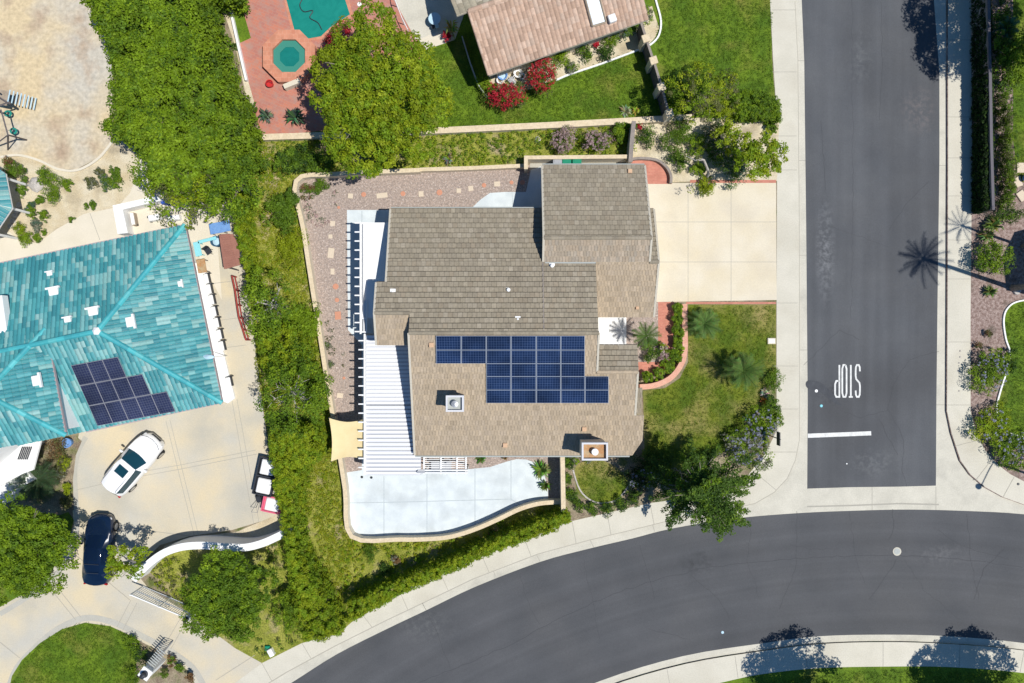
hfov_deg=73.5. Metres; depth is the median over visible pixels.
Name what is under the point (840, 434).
stop line
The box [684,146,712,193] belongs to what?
leaning tree
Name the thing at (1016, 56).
shrub
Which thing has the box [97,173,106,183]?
garden plant
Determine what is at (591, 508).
shrub
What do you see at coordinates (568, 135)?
shrub
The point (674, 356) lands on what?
shrub
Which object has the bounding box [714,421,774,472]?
shrub
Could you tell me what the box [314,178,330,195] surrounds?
shrub
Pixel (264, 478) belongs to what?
utility trailer
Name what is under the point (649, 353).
shrub
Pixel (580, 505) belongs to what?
shrub
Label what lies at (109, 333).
teal roof house
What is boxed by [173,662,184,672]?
shrub
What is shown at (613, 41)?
shrub
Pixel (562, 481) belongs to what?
garden wall
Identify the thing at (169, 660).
shrub
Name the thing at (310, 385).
shrub
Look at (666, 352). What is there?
shrub
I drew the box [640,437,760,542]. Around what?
plumed tree
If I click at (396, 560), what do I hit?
shrub
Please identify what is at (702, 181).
shrub
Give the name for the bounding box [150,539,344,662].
garden bed
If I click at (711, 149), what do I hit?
shrub
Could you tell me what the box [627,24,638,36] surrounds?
shrub
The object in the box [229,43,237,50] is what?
rosette plant
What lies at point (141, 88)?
tall hedge
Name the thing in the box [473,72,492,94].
shrub
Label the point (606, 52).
shrub
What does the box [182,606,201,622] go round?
gate post
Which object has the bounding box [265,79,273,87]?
pool float bucket
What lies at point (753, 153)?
tree
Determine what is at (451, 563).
street hedge
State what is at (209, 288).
planter trough
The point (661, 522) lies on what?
kerb line
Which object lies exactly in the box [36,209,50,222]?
garden plant
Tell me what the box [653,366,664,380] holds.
shrub
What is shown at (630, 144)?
garden wall
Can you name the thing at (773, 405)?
shrub
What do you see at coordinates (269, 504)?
garden cart
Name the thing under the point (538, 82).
shrub
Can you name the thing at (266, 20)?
brick deck
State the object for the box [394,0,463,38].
grey patio
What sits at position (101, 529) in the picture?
parked car
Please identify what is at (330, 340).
pebble plants
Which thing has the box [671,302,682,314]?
shrub
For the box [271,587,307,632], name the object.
shrub
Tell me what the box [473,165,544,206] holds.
garden path
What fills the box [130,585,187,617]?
driveway gate
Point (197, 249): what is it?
lounger
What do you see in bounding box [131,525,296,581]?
curved wall
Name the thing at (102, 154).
lawn curb
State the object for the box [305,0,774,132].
lawn
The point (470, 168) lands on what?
garden wall
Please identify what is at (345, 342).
gravel yard
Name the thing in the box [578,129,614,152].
shrub
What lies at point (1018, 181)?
stepping stone
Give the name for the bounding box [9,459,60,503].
fan palm
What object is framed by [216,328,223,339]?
planter trough
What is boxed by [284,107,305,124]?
fan palm
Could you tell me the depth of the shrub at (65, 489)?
47.57 m
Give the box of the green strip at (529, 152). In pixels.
[262,126,628,189]
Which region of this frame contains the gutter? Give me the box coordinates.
[271,0,1023,682]
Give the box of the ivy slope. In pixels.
[231,133,562,625]
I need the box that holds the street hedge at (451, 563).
[344,506,571,621]
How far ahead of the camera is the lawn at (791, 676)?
47.99 m
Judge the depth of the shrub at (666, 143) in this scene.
47.30 m
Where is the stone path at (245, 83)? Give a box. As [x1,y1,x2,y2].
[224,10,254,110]
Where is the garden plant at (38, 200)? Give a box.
[35,195,44,204]
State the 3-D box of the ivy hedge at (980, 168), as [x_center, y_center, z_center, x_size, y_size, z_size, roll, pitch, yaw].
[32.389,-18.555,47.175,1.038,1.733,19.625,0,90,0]
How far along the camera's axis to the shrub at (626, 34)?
47.38 m
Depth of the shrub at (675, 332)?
47.32 m
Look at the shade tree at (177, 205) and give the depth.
42.87 m
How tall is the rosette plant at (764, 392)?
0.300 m
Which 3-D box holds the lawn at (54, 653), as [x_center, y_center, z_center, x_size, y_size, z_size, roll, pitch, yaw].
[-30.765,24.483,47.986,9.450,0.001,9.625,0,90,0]
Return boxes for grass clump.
[475,457,485,463]
[531,459,550,479]
[538,480,551,490]
[977,228,994,243]
[982,285,997,298]
[983,215,1003,232]
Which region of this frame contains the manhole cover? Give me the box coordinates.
[893,547,900,555]
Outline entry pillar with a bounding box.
[138,655,165,681]
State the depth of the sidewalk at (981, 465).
47.99 m
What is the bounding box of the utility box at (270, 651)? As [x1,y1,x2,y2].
[265,645,275,656]
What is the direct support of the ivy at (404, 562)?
on the ivy slope
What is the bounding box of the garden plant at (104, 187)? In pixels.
[98,176,114,191]
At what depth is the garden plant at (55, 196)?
47.38 m
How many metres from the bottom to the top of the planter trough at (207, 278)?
0.400 m
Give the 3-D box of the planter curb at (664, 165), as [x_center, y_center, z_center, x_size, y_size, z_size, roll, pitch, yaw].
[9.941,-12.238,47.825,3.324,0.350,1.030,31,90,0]
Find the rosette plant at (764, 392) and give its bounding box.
[760,388,768,395]
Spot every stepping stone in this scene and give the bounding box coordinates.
[327,248,334,257]
[335,311,340,319]
[337,393,342,397]
[376,192,387,198]
[418,191,423,196]
[494,181,499,186]
[1014,176,1022,186]
[1015,190,1023,201]
[1016,163,1023,172]
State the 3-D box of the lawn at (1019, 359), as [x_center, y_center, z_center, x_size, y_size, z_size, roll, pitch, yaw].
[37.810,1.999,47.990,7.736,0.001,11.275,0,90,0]
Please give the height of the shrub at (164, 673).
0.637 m
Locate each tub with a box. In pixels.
[210,236,220,246]
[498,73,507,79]
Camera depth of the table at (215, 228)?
47.22 m
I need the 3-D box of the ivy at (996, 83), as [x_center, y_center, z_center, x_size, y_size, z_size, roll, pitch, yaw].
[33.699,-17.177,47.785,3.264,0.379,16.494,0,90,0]
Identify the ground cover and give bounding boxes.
[149,556,187,605]
[253,540,327,657]
[256,126,638,182]
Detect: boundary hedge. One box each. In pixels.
[230,191,268,300]
[256,320,322,379]
[267,418,352,642]
[994,91,1018,209]
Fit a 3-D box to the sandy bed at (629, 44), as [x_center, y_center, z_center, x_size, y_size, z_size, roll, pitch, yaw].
[4.443,-19.822,47.983,12.743,0.001,2.467,-23,90,0]
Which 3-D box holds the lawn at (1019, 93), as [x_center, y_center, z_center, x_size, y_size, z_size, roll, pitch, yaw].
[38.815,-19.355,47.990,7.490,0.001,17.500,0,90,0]
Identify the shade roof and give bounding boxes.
[219,234,241,270]
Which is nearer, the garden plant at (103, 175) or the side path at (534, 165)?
the garden plant at (103, 175)
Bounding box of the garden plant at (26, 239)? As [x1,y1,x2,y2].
[16,228,32,247]
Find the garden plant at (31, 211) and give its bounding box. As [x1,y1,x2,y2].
[25,208,35,219]
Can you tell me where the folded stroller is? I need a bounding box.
[507,74,515,85]
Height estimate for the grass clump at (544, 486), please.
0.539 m
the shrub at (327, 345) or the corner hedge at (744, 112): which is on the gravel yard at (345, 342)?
the shrub at (327, 345)
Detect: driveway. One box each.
[0,156,276,682]
[648,183,776,301]
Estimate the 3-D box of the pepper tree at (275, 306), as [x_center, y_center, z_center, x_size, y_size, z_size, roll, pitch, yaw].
[-15.588,-2.275,45.326,3.885,5.348,5.005,0,90,0]
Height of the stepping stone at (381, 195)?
0.045 m
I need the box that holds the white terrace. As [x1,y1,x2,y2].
[113,196,186,235]
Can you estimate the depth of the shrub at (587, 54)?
47.50 m
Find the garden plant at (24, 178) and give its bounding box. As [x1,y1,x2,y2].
[19,175,27,185]
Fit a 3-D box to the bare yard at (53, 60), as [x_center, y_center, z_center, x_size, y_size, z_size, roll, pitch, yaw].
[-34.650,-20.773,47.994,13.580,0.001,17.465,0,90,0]
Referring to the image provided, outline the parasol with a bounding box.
[203,354,222,358]
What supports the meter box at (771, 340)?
on the front lawn at (766, 348)
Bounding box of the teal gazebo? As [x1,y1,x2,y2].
[0,167,34,239]
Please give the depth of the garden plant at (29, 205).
47.56 m
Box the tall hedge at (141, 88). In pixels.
[79,0,265,208]
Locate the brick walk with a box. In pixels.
[638,302,673,376]
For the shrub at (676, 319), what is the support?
on the planting strip at (654, 377)
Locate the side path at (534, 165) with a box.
[530,162,625,171]
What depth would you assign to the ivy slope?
47.99 m
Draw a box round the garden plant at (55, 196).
[40,186,60,206]
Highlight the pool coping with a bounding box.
[284,0,352,40]
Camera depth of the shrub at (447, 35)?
47.46 m
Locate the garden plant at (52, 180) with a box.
[42,171,62,193]
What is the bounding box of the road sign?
[766,432,780,445]
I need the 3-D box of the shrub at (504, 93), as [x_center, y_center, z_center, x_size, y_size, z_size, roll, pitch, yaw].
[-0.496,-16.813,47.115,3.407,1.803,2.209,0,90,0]
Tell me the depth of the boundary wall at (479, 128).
47.45 m
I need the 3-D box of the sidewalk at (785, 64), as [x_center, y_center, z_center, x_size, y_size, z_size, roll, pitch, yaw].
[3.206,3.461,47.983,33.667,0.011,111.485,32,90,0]
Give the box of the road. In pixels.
[292,509,1023,682]
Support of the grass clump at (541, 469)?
on the gravel bed at (553, 478)
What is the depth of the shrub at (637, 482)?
47.26 m
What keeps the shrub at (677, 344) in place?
on the planting strip at (654, 377)
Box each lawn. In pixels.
[0,510,73,606]
[11,623,139,682]
[233,5,250,42]
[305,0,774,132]
[575,461,627,501]
[643,304,775,473]
[722,666,1023,682]
[998,301,1023,437]
[1013,0,1023,181]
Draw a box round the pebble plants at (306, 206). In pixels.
[303,188,338,227]
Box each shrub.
[41,438,66,461]
[51,466,68,484]
[55,455,72,471]
[59,496,73,509]
[62,482,70,495]
[120,634,141,656]
[121,666,139,682]
[130,646,147,667]
[160,667,168,678]
[167,654,176,667]
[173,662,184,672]
[184,673,194,682]
[258,186,300,236]
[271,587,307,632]
[272,141,335,175]
[276,227,309,273]
[286,301,321,345]
[298,182,314,199]
[302,370,334,427]
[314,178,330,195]
[323,20,351,68]
[325,341,330,349]
[328,360,334,367]
[361,543,379,564]
[378,562,389,576]
[390,555,400,564]
[413,556,422,564]
[442,30,452,41]
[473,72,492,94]
[481,80,527,112]
[488,527,496,539]
[496,520,503,527]
[524,56,558,98]
[549,124,576,154]
[551,51,569,66]
[565,457,574,469]
[565,472,571,485]
[565,487,577,500]
[566,59,579,74]
[569,457,579,464]
[571,496,585,512]
[575,44,592,63]
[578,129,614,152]
[584,500,599,516]
[596,45,614,61]
[600,500,615,518]
[601,33,618,47]
[612,121,630,143]
[613,494,630,512]
[616,28,629,40]
[619,462,655,494]
[625,489,640,507]
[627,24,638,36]
[633,442,675,475]
[635,121,642,129]
[635,123,655,149]
[640,338,662,363]
[641,370,653,383]
[643,4,653,24]
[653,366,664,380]
[656,128,688,161]
[659,342,670,363]
[659,358,675,373]
[660,96,683,118]
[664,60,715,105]
[666,114,694,143]
[668,348,682,362]
[669,149,690,173]
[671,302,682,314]
[671,312,683,326]
[671,325,684,341]
[673,337,684,353]
[685,132,707,156]
[688,161,709,178]
[695,176,715,197]
[699,115,726,146]
[702,133,738,171]
[703,99,731,121]
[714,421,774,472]
[722,155,750,190]
[738,404,783,442]
[762,367,785,392]
[763,394,781,418]
[765,122,778,134]
[966,347,1010,396]
[968,400,1012,445]
[973,239,1016,275]
[975,341,982,350]
[984,330,992,338]
[985,205,1023,224]
[990,422,1023,471]
[991,7,1021,93]
[999,27,1023,93]
[999,348,1020,374]
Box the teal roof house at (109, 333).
[0,223,222,503]
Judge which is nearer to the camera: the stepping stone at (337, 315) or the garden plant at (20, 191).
the garden plant at (20, 191)
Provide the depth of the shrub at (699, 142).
47.35 m
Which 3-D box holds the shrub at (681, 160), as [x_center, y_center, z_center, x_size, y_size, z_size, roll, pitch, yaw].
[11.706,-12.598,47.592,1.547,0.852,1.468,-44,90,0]
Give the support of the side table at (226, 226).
on the driveway at (198, 478)
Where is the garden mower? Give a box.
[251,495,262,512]
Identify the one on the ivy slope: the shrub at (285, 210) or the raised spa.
the shrub at (285, 210)
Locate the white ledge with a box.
[195,263,235,402]
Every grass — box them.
[655,0,774,99]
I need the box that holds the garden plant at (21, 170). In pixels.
[15,162,27,177]
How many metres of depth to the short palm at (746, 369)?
46.30 m
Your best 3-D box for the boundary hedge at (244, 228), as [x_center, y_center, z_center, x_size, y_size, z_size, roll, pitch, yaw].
[-17.842,-6.521,46.470,1.663,2.901,7.686,-4,90,0]
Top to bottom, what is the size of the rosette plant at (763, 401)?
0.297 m
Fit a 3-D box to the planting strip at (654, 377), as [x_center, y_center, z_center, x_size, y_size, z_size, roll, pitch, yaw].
[11.100,0.374,47.980,2.218,0.001,6.288,26,90,0]
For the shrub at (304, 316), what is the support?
on the ivy slope
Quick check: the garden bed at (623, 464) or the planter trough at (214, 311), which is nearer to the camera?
the planter trough at (214, 311)
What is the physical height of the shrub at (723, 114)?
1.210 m
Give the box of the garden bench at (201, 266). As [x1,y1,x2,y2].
[196,259,209,272]
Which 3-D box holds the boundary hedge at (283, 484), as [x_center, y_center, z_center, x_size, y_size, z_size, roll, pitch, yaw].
[-13.703,12.557,46.385,3.827,3.238,15.142,-7,90,0]
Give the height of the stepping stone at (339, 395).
0.045 m
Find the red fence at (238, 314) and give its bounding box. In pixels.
[231,275,250,340]
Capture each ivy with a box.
[234,137,352,613]
[340,508,567,593]
[973,0,1018,212]
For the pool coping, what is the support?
on the brick deck
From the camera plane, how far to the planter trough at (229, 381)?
47.41 m
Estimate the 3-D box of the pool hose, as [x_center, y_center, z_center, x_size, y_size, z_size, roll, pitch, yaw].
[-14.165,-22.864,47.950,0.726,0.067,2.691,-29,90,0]
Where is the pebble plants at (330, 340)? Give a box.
[324,320,343,366]
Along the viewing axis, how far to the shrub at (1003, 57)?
46.27 m
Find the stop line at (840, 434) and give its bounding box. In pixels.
[808,431,870,437]
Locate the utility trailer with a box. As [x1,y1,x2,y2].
[252,456,275,496]
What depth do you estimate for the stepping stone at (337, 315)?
47.96 m
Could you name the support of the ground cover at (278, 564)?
on the garden bed at (267, 633)
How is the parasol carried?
on the driveway at (198, 478)
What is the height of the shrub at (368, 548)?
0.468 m
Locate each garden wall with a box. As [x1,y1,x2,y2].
[292,168,560,542]
[420,164,523,172]
[524,155,627,172]
[559,457,565,511]
[626,121,635,162]
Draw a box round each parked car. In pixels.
[79,513,118,585]
[101,432,164,497]
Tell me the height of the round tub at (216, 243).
0.500 m
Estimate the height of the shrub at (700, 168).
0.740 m
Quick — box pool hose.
[299,0,321,29]
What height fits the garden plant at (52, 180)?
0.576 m
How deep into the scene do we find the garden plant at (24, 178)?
47.61 m
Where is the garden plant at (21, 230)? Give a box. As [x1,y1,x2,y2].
[11,221,25,236]
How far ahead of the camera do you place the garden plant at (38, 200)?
47.63 m
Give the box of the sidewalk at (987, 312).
[945,0,1023,504]
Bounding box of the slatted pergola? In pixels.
[417,457,468,473]
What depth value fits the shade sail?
45.61 m
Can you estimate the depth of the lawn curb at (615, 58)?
47.88 m
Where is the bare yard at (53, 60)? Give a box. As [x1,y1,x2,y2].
[0,0,113,168]
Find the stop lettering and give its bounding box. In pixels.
[834,364,860,397]
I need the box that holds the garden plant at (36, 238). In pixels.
[32,234,42,242]
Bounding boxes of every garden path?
[0,160,221,298]
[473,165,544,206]
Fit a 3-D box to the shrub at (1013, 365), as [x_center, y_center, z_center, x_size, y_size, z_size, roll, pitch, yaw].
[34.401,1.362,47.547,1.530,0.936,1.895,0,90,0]
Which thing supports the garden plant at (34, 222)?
on the garden bed at (68, 205)
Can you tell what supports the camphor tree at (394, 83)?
on the lawn at (465, 27)
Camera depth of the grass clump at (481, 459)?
47.83 m
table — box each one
[209,222,225,234]
[221,220,233,232]
[428,12,440,24]
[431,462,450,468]
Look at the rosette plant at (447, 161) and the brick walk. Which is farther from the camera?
the brick walk
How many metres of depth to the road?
48.12 m
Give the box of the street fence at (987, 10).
[971,0,994,213]
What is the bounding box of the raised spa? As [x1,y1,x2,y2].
[263,30,316,90]
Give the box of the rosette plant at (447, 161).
[443,152,451,163]
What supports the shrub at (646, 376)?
on the planting strip at (654, 377)
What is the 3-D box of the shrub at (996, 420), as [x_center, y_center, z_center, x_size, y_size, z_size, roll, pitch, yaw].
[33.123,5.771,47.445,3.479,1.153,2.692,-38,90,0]
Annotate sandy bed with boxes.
[488,6,658,92]
[633,118,778,181]
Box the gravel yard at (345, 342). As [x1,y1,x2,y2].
[293,165,529,471]
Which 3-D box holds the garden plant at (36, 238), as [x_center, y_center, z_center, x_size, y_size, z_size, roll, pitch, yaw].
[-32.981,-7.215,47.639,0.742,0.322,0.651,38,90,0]
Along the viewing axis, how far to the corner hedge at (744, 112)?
46.85 m
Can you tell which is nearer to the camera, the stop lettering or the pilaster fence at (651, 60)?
the pilaster fence at (651, 60)
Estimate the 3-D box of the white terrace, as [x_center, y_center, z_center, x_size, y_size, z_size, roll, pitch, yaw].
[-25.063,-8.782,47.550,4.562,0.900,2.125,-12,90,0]
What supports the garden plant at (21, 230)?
on the garden bed at (68, 205)
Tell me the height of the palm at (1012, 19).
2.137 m
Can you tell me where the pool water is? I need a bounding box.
[287,0,349,38]
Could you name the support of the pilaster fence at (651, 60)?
on the lawn at (465, 27)
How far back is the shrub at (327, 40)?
46.89 m
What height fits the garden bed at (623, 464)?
0.001 m
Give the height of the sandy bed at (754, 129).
0.001 m
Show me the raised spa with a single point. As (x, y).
(287, 54)
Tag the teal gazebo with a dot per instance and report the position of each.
(6, 207)
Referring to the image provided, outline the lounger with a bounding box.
[193,242,204,256]
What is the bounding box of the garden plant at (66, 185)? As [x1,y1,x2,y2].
[60,178,73,192]
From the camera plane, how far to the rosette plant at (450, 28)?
47.20 m
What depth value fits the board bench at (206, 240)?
47.47 m
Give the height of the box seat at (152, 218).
0.505 m
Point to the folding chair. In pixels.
(207, 250)
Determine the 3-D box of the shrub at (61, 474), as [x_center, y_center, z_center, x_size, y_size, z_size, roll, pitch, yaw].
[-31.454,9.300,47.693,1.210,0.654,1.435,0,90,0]
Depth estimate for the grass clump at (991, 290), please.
47.67 m
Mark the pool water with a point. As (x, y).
(326, 14)
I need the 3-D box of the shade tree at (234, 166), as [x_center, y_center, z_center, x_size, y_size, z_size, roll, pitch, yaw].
[-17.910,-9.951,45.102,5.069,5.797,5.001,0,90,0]
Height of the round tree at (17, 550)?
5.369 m
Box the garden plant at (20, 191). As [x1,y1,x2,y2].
[15,184,27,198]
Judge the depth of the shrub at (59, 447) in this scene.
47.33 m
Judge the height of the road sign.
2.550 m
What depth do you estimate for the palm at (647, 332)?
45.43 m
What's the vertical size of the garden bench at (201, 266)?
0.605 m
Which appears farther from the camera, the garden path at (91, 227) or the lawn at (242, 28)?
the garden path at (91, 227)
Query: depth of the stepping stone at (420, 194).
47.96 m
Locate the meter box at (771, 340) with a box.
[767,338,775,343]
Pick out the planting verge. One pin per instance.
(267, 526)
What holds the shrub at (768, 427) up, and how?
on the garden bed at (623, 464)
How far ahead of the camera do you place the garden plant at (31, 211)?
47.54 m
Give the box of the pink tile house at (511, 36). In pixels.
[451,0,648,76]
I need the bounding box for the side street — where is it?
[802,0,938,488]
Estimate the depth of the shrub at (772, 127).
47.54 m
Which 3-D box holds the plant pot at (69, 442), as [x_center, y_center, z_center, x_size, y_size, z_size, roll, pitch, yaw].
[-30.870,7.035,47.750,0.680,0.500,0.663,0,90,0]
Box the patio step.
[420,21,460,48]
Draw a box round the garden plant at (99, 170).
[93,166,104,176]
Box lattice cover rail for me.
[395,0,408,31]
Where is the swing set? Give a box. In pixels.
[0,89,36,149]
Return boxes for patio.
[347,210,547,535]
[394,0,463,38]
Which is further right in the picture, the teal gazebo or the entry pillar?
the entry pillar
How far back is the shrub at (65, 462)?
47.58 m
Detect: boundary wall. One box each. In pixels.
[230,11,248,81]
[262,114,691,141]
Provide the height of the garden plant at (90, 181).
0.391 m
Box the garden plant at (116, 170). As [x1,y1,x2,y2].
[108,165,119,176]
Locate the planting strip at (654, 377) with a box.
[640,303,682,381]
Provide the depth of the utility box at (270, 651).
47.71 m
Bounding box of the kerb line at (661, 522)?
[269,8,799,682]
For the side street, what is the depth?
48.12 m
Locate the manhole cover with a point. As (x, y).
(896, 551)
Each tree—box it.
[0,489,81,605]
[103,543,152,580]
[126,139,183,195]
[142,167,225,229]
[177,545,282,643]
[199,149,272,223]
[240,266,301,344]
[253,338,332,440]
[307,0,456,179]
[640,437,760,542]
[664,60,741,125]
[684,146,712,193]
[710,118,741,159]
[732,128,789,181]
[1009,284,1023,290]
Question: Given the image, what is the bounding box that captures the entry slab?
[598,317,625,344]
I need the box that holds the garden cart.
[260,496,282,514]
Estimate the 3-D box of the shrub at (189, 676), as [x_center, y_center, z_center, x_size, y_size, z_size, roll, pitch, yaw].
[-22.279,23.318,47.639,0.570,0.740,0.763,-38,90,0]
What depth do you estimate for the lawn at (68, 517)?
47.99 m
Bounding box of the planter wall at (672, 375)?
[638,304,687,389]
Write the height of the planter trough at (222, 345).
0.400 m
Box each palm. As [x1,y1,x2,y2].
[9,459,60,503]
[258,107,273,122]
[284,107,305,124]
[630,321,661,348]
[686,308,723,338]
[719,351,766,391]
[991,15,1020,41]
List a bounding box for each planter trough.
[203,272,211,283]
[206,283,213,293]
[208,294,216,304]
[211,305,218,316]
[213,317,221,327]
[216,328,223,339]
[218,340,226,350]
[225,376,233,386]
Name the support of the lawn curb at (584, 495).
on the lawn at (598, 478)
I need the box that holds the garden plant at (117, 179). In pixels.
[108,172,122,190]
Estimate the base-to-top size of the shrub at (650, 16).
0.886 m
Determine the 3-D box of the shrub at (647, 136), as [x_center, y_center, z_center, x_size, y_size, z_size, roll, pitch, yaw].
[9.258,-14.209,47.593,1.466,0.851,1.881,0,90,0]
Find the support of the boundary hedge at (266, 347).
on the ivy slope
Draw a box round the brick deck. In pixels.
[240,0,416,133]
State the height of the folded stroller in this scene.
0.395 m
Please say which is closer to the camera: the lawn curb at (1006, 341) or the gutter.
the lawn curb at (1006, 341)
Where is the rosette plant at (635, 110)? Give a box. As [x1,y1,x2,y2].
[632,107,639,115]
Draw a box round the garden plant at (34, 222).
[30,217,41,233]
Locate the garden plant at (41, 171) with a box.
[35,164,50,185]
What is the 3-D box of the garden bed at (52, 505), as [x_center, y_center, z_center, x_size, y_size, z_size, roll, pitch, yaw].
[-34.370,9.380,47.986,8.540,0.001,5.530,0,90,0]
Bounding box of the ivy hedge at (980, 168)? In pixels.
[969,0,996,213]
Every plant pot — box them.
[62,438,73,447]
[513,69,522,77]
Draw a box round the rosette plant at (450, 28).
[443,20,459,38]
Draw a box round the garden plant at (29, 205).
[24,201,35,210]
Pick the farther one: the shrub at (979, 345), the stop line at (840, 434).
the stop line at (840, 434)
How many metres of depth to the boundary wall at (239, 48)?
47.65 m
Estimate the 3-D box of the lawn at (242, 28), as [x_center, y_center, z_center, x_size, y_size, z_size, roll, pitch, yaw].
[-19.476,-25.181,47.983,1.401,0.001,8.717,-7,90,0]
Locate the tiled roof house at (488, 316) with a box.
[373,163,659,460]
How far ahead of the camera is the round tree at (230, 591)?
44.41 m
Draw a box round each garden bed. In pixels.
[0,141,140,242]
[3,436,81,514]
[136,641,193,682]
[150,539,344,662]
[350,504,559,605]
[565,384,776,520]
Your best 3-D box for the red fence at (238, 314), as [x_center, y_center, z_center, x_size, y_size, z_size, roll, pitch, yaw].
[-18.870,-2.289,47.567,0.274,0.867,4.605,-12,90,0]
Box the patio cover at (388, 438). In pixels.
[355,222,420,474]
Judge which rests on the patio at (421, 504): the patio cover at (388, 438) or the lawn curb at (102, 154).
the patio cover at (388, 438)
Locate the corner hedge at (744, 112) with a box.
[727,88,782,125]
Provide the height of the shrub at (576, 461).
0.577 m
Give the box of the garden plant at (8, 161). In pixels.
[1,155,14,170]
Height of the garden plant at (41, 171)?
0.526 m
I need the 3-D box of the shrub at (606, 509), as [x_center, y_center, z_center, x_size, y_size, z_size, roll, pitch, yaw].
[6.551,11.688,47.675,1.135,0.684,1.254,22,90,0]
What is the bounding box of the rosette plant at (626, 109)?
[620,105,631,117]
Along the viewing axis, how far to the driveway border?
47.99 m
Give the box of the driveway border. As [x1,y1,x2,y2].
[0,436,204,682]
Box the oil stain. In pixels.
[806,380,840,405]
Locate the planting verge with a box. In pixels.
[162,515,281,549]
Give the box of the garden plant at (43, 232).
[40,228,46,235]
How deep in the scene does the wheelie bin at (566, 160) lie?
46.94 m
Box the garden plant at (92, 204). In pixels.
[89,199,96,210]
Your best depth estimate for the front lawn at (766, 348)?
47.99 m
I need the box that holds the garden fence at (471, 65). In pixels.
[462,36,487,98]
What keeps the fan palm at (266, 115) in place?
on the brick deck
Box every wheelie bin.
[553,159,561,162]
[562,159,570,162]
[572,159,580,165]
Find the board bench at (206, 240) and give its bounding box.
[198,236,215,244]
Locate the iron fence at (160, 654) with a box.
[146,641,172,666]
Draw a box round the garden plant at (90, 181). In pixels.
[82,176,98,189]
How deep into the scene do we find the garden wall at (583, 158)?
46.80 m
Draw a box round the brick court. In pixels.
[632,160,668,183]
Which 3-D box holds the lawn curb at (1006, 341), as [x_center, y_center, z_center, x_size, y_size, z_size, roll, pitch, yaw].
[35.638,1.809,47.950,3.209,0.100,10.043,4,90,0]
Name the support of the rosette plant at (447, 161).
on the green strip at (529, 152)
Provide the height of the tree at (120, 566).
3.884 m
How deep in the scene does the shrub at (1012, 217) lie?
47.35 m
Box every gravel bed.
[421,457,559,497]
[626,302,661,361]
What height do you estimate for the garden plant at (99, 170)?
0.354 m
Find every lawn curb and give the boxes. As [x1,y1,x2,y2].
[0,141,113,171]
[556,0,661,80]
[572,470,627,503]
[995,300,1023,436]
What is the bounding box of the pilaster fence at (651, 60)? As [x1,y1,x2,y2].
[636,23,673,124]
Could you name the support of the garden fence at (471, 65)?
on the lawn at (465, 27)
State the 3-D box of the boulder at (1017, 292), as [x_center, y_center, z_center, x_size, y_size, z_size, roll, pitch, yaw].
[35.289,-3.528,47.885,0.530,0.231,0.562,-41,90,0]
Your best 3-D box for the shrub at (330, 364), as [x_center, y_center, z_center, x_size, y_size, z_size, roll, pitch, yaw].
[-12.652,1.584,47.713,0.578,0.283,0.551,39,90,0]
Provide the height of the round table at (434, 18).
0.710 m
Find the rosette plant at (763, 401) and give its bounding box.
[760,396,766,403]
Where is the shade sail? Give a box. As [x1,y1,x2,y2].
[329,413,363,461]
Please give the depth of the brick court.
47.98 m
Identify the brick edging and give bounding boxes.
[686,180,775,303]
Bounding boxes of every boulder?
[29,177,43,192]
[1012,290,1020,294]
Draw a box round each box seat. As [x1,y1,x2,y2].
[130,212,138,225]
[148,214,162,221]
[167,214,181,221]
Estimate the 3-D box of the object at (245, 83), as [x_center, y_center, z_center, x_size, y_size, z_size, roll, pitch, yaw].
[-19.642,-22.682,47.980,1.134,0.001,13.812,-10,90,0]
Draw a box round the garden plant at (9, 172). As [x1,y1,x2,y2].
[2,165,19,178]
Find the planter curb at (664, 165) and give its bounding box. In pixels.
[633,157,672,183]
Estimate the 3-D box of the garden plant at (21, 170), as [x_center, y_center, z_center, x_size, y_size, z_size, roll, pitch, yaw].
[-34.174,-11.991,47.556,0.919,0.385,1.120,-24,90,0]
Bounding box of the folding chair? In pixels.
[201,246,212,254]
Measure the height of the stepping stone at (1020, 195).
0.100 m
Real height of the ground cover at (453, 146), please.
0.344 m
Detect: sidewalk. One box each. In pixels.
[235,0,798,682]
[620,642,1023,682]
[947,0,1023,503]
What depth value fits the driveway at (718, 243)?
47.98 m

